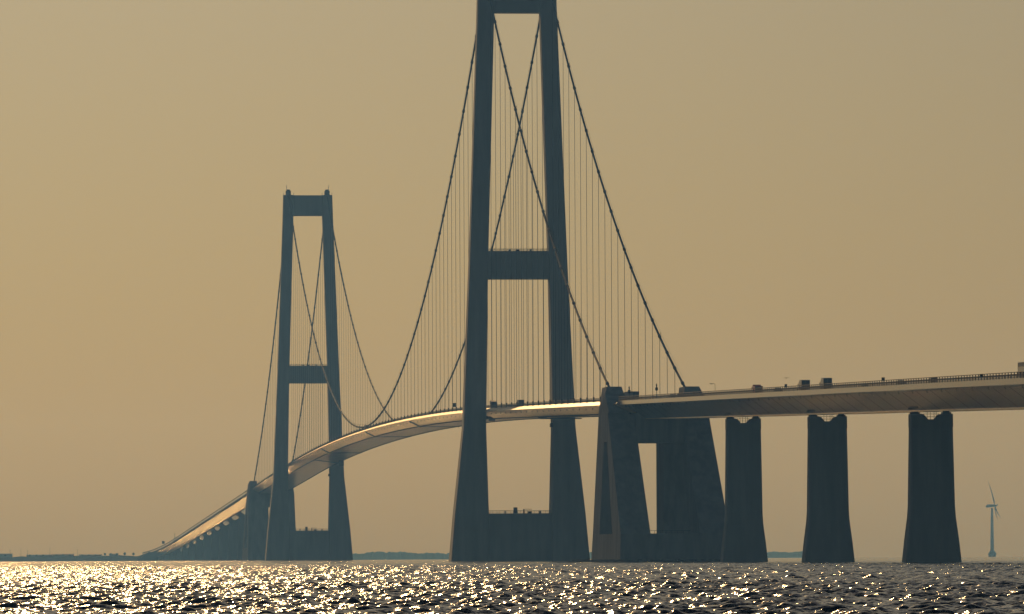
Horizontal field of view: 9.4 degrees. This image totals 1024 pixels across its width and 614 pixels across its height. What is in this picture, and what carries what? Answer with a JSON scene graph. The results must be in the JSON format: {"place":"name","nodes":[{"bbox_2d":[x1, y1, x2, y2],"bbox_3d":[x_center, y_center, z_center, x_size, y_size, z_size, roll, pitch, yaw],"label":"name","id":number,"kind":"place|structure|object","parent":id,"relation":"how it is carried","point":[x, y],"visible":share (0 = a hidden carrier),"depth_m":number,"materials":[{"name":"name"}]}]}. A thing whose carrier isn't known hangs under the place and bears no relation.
{"place":"outdoors","nodes":[
{"label":"outdoors","id":0,"kind":"place"},
{"bbox_2d":[0,555,135,561],"bbox_3d":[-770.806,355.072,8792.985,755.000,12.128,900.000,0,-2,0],"label":"shore","id":1,"kind":"structure","parent":0,"point":[71,558],"depth_m":8375.41,"materials":[{"name":"soil"}]},
{"bbox_2d":[0,553,12,557],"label":"warehouse","id":2,"kind":"structure","parent":1,"relation":"on","point":[5,555],"depth_m":8413.49,"materials":[{"name":"metal"}]},
{"bbox_2d":[26,554,52,556],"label":"warehouse","id":3,"kind":"structure","parent":1,"relation":"on","point":[35,555],"depth_m":8433.47,"materials":[{"name":"metal"}]},
{"bbox_2d":[53,554,73,556],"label":"warehouse","id":4,"kind":"structure","parent":1,"relation":"on","point":[64,555],"depth_m":8433.47,"materials":[{"name":"grey brick"}]},
{"bbox_2d":[79,554,101,556],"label":"warehouse","id":5,"kind":"structure","parent":1,"relation":"on","point":[91,555],"depth_m":8433.46,"materials":[{"name":"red brick"}]},
{"bbox_2d":[120,552,158,560],"bbox_3d":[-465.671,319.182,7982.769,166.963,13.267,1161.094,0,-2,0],"label":"embankment","id":6,"kind":"structure","parent":0,"point":[148,556],"depth_m":7404.64,"materials":[{"name":"soil"}]},
{"bbox_2d":[0,557,1023,613],"bbox_3d":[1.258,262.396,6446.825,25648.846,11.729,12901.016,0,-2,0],"label":"water","id":7,"kind":"structure","parent":0,"point":[896,585],"depth_m":468.31,"materials":[{"name":"grey liquid"}]},
{"bbox_2d":[142,490,246,560],"bbox_3d":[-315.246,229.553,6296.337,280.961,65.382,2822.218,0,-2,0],"label":"approach viaduct","id":8,"kind":"object","parent":7,"relation":"in","point":[218,535],"visible":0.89,"depth_m":5858.17,"materials":[{"name":"concrete"}]},
{"bbox_2d":[242,0,724,560],"bbox_3d":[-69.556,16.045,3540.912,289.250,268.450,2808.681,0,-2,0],"label":"suspension bridge","id":9,"kind":"structure","parent":7,"relation":"on","point":[690,510],"depth_m":2726.45,"materials":[{"name":"concrete"}]},
{"bbox_2d":[633,391,638,398],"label":"lorry","id":10,"kind":"object","parent":9,"relation":"on","point":[635,393],"visible":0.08,"depth_m":2316.12,"materials":[{"name":"white paint"}]},
{"bbox_2d":[569,559,719,561],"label":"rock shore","id":11,"kind":"structure","parent":7,"relation":"in","point":[657,560],"depth_m":2121.83,"materials":[{"name":"grey stone"}]},
{"bbox_2d":[617,371,1023,562],"bbox_3d":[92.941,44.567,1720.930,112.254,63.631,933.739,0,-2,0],"label":"approach viaduct","id":12,"kind":"object","parent":7,"relation":"in","point":[931,533],"visible":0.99,"depth_m":1762.87,"materials":[{"name":"concrete"}]},
{"bbox_2d":[752,385,762,392],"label":"lorry","id":13,"kind":"object","parent":12,"relation":"on","point":[757,386],"visible":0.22,"depth_m":1962.14,"materials":[{"name":"red paint"}]},
{"bbox_2d":[798,380,809,389],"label":"lorry","id":14,"kind":"object","parent":12,"relation":"on","point":[804,382],"visible":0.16,"depth_m":1854.02,"materials":[{"name":"white paint"}]},
{"bbox_2d":[802,381,809,388],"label":"rear door","id":15,"kind":"structure","parent":14,"relation":"in","point":[803,382],"depth_m":1854.01,"materials":[{"name":"grey metal"}]},
{"bbox_2d":[819,378,831,388],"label":"lorry","id":16,"kind":"object","parent":12,"relation":"on","point":[824,381],"visible":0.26,"depth_m":1807.39,"materials":[{"name":"white paint"}]},
{"bbox_2d":[824,379,831,387],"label":"rear door","id":17,"kind":"structure","parent":16,"relation":"in","point":[826,381],"depth_m":1807.53,"materials":[{"name":"grey metal"}]},
{"bbox_2d":[1018,362,1023,377],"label":"coach","id":18,"kind":"object","parent":12,"relation":"on","point":[1020,366],"visible":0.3,"depth_m":1396.66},
{"bbox_2d":[986,482,999,556],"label":"wind turbine","id":19,"kind":"object","parent":7,"relation":"in","point":[992,553],"visible":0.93,"depth_m":8552.96,"materials":[{"name":"metal"}]},
{"bbox_2d":[0,0,1023,556],"label":"sky","id":20,"kind":"structure","parent":0,"point":[812,190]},
{"bbox_2d":[353,551,802,559],"bbox_3d":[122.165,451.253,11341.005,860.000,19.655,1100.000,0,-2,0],"label":"wooded hills","id":21,"kind":"structure","parent":0,"point":[389,555],"depth_m":10826.15,"materials":[{"name":"green plant"}]}
]}

